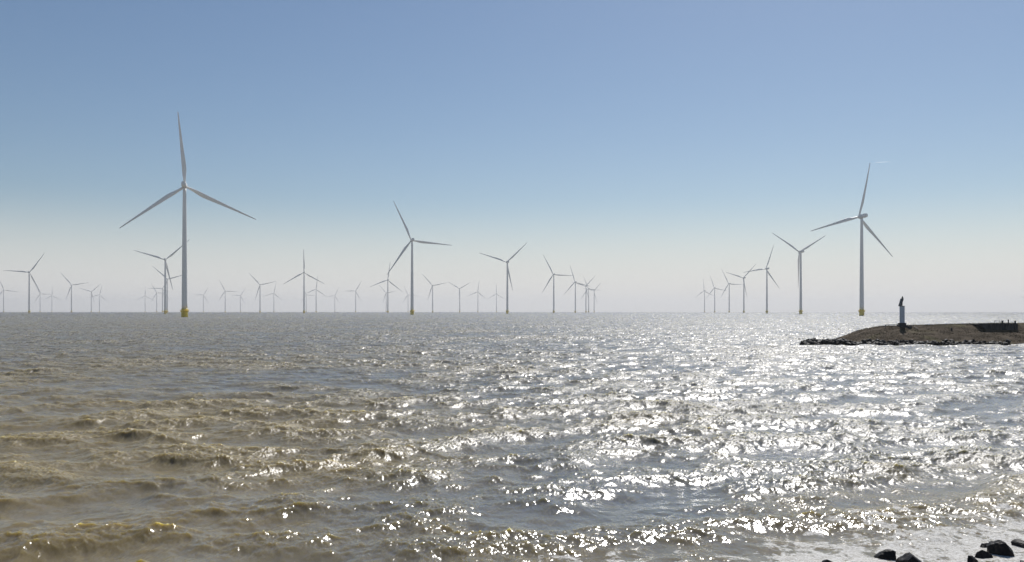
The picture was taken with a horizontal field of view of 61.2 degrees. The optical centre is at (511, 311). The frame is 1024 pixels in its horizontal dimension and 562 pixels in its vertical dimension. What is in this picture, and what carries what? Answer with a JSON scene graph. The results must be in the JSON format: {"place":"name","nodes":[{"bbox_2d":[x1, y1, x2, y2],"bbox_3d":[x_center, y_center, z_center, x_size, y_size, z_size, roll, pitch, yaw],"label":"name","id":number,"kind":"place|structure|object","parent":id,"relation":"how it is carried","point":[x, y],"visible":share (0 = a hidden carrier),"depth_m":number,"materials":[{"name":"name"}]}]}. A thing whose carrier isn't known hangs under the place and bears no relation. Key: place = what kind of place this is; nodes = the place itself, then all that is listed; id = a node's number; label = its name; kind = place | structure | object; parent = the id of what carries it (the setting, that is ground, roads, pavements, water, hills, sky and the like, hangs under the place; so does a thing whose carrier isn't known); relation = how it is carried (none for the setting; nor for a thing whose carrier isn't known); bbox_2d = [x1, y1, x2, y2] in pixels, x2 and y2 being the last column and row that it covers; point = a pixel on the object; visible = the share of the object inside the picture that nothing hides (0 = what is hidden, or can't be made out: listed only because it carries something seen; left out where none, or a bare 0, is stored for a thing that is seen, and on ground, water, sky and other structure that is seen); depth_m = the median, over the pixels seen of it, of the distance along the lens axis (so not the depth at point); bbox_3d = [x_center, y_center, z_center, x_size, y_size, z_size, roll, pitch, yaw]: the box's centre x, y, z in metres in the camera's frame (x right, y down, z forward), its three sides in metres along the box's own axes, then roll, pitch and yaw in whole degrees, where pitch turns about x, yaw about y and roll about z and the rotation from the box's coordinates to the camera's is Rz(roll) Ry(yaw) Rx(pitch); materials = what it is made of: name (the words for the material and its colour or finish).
{"place":"outdoors","nodes":[
{"label":"outdoors","id":0,"kind":"place"},
{"bbox_2d":[0,312,1023,561],"bbox_3d":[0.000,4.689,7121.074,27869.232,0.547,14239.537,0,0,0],"label":"water","id":1,"kind":"structure","parent":0,"point":[450,436],"depth_m":31.84,"materials":[{"name":"grey liquid"}]},
{"bbox_2d":[0,282,15,311],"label":"wind turbine","id":2,"kind":"object","parent":1,"relation":"in","point":[3,296],"visible":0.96,"depth_m":4297.90,"materials":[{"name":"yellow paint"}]},
{"bbox_2d":[4,254,43,312],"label":"wind turbine","id":3,"kind":"object","parent":1,"relation":"in","point":[29,311],"visible":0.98,"depth_m":2362.71,"materials":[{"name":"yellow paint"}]},
{"bbox_2d":[65,278,88,312],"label":"wind turbine","id":4,"kind":"object","parent":1,"relation":"in","point":[71,292],"visible":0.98,"depth_m":3494.31,"materials":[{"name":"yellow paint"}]},
{"bbox_2d":[80,286,97,311],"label":"wind turbine","id":5,"kind":"object","parent":1,"relation":"in","point":[91,297],"visible":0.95,"depth_m":4655.30,"materials":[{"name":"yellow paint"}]},
{"bbox_2d":[151,286,168,312],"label":"wind turbine","id":6,"kind":"object","parent":1,"relation":"in","point":[162,296],"visible":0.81,"depth_m":4017.66,"materials":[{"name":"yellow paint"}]},
{"bbox_2d":[134,239,189,313],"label":"wind turbine","id":7,"kind":"object","parent":1,"relation":"in","point":[165,268],"visible":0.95,"depth_m":1789.58,"materials":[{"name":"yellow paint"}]},
{"bbox_2d":[155,268,181,312],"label":"wind turbine","id":8,"kind":"object","parent":1,"relation":"in","point":[167,289],"visible":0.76,"depth_m":2861.82,"materials":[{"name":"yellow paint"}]},
{"bbox_2d":[120,113,255,316],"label":"wind turbine","id":9,"kind":"object","parent":1,"relation":"in","point":[184,311],"visible":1,"depth_m":735.68,"materials":[{"name":"paint"}]},
{"bbox_2d":[219,282,237,311],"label":"wind turbine","id":10,"kind":"object","parent":1,"relation":"in","point":[225,296],"visible":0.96,"depth_m":4519.81,"materials":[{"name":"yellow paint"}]},
{"bbox_2d":[253,277,275,312],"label":"wind turbine","id":11,"kind":"object","parent":1,"relation":"in","point":[260,295],"visible":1,"depth_m":3465.81,"materials":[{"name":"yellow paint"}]},
{"bbox_2d":[284,249,323,312],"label":"wind turbine","id":12,"kind":"object","parent":1,"relation":"in","point":[304,282],"visible":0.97,"depth_m":2367.47,"materials":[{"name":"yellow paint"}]},
{"bbox_2d":[305,276,323,312],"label":"wind turbine","id":13,"kind":"object","parent":1,"relation":"in","point":[316,296],"visible":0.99,"depth_m":4140.26,"materials":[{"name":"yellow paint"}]},
{"bbox_2d":[355,282,361,311],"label":"wind turbine","id":14,"kind":"object","parent":1,"relation":"in","point":[355,297],"visible":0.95,"depth_m":4535.01,"materials":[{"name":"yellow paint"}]},
{"bbox_2d":[370,265,399,312],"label":"wind turbine","id":15,"kind":"object","parent":1,"relation":"in","point":[387,290],"visible":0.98,"depth_m":2929.75,"materials":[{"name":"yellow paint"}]},
{"bbox_2d":[388,201,447,314],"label":"wind turbine","id":16,"kind":"object","parent":1,"relation":"in","point":[412,310],"visible":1,"depth_m":1297.55,"materials":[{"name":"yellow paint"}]},
{"bbox_2d":[422,274,443,312],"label":"wind turbine","id":17,"kind":"object","parent":1,"relation":"in","point":[432,291],"visible":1,"depth_m":3575.09,"materials":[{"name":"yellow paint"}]},
{"bbox_2d":[452,283,468,312],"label":"wind turbine","id":18,"kind":"object","parent":1,"relation":"in","point":[459,296],"visible":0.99,"depth_m":4057.43,"materials":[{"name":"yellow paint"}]},
{"bbox_2d":[488,287,500,311],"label":"wind turbine","id":19,"kind":"object","parent":1,"relation":"in","point":[496,294],"visible":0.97,"depth_m":5249.14,"materials":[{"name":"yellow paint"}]},
{"bbox_2d":[481,245,524,313],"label":"wind turbine","id":20,"kind":"object","parent":1,"relation":"in","point":[507,310],"visible":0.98,"depth_m":1871.12,"materials":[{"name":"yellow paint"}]},
{"bbox_2d":[543,255,572,312],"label":"wind turbine","id":21,"kind":"object","parent":1,"relation":"in","point":[553,284],"visible":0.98,"depth_m":2501.92,"materials":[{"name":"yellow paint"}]},
{"bbox_2d":[565,267,587,312],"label":"wind turbine","id":22,"kind":"object","parent":1,"relation":"in","point":[575,282],"visible":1,"depth_m":3154.38,"materials":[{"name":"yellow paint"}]},
{"bbox_2d":[573,276,594,312],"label":"wind turbine","id":23,"kind":"object","parent":1,"relation":"in","point":[587,295],"visible":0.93,"depth_m":3650.06,"materials":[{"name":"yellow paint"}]},
{"bbox_2d":[580,276,595,312],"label":"wind turbine","id":24,"kind":"object","parent":1,"relation":"in","point":[588,295],"visible":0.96,"depth_m":4044.23,"materials":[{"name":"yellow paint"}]},
{"bbox_2d":[584,284,599,311],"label":"wind turbine","id":25,"kind":"object","parent":1,"relation":"in","point":[594,298],"visible":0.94,"depth_m":4469.89,"materials":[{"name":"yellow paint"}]},
{"bbox_2d":[696,282,710,311],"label":"wind turbine","id":26,"kind":"object","parent":1,"relation":"in","point":[704,291],"visible":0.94,"depth_m":4469.18,"materials":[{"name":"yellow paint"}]},
{"bbox_2d":[707,279,725,312],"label":"wind turbine","id":27,"kind":"object","parent":1,"relation":"in","point":[714,295],"visible":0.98,"depth_m":3941.14,"materials":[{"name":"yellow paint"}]},
{"bbox_2d":[722,273,742,312],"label":"wind turbine","id":28,"kind":"object","parent":1,"relation":"in","point":[729,291],"visible":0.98,"depth_m":3342.83,"materials":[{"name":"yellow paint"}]},
{"bbox_2d":[726,264,755,312],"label":"wind turbine","id":29,"kind":"object","parent":1,"relation":"in","point":[744,277],"visible":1,"depth_m":2759.34,"materials":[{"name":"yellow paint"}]},
{"bbox_2d":[747,245,779,312],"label":"wind turbine","id":30,"kind":"object","parent":1,"relation":"in","point":[767,273],"visible":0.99,"depth_m":2163.56,"materials":[{"name":"white paint"}]},
{"bbox_2d":[774,234,825,313],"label":"wind turbine","id":31,"kind":"object","parent":1,"relation":"in","point":[800,252],"visible":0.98,"depth_m":1550.83,"materials":[{"name":"white paint"}]},
{"bbox_2d":[811,164,892,315],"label":"wind turbine","id":32,"kind":"object","parent":1,"relation":"in","point":[861,310],"visible":0.99,"depth_m":974.18,"materials":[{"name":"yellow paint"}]},
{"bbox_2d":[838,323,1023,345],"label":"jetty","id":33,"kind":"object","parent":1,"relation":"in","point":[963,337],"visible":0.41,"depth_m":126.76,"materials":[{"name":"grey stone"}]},
{"bbox_2d":[897,296,906,326],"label":"statue on a pedestal","id":34,"kind":"object","parent":33,"relation":"on","point":[902,323],"visible":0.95,"depth_m":130.54,"materials":[{"name":"stone"}]},
{"bbox_2d":[835,322,1023,341],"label":"dry grass","id":35,"kind":"structure","parent":33,"relation":"on","point":[966,324],"depth_m":127.50,"materials":[{"name":"brown plant"}]},
{"bbox_2d":[972,323,1018,329],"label":"retaining wall","id":36,"kind":"structure","parent":33,"relation":"on","point":[999,326],"depth_m":127.99,"materials":[{"name":"concrete"}]},
{"bbox_2d":[0,0,1023,311],"label":"sky","id":37,"kind":"structure","parent":0,"point":[655,151],"materials":[{"name":"blue"}]},
{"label":"shore","id":38,"kind":"structure","parent":0,"visible":0},
{"bbox_2d":[874,549,895,560],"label":"boulder","id":39,"kind":"object","parent":38,"relation":"on","point":[888,554],"visible":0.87,"depth_m":16.44,"materials":[{"name":"black stone"}]},
{"bbox_2d":[895,552,921,561],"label":"boulder","id":40,"kind":"object","parent":38,"relation":"on","point":[908,557],"visible":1,"depth_m":16.08,"materials":[{"name":"black stone"}]},
{"bbox_2d":[967,555,977,561],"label":"boulder","id":41,"kind":"object","parent":38,"relation":"on","point":[970,558],"visible":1,"depth_m":16.13,"materials":[{"name":"black stone"}]},
{"bbox_2d":[974,550,992,558],"bbox_3d":[9.020,4.715,16.580,0.356,0.286,0.231,-24,-3,7],"label":"boulder","id":42,"kind":"object","parent":38,"relation":"on","point":[981,554],"visible":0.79,"depth_m":16.55,"materials":[{"name":"black stone"}]},
{"bbox_2d":[986,540,1014,555],"bbox_3d":[9.528,4.788,16.871,0.508,0.672,0.408,-18,-8,27],"label":"boulder","id":43,"kind":"object","parent":38,"relation":"on","point":[999,547],"visible":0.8,"depth_m":16.75,"materials":[{"name":"black stone"}]},
{"bbox_2d":[1011,539,1023,547],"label":"boulder","id":44,"kind":"object","parent":38,"relation":"on","point":[1018,542],"visible":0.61,"depth_m":17.41,"materials":[{"name":"black stone"}]}
]}

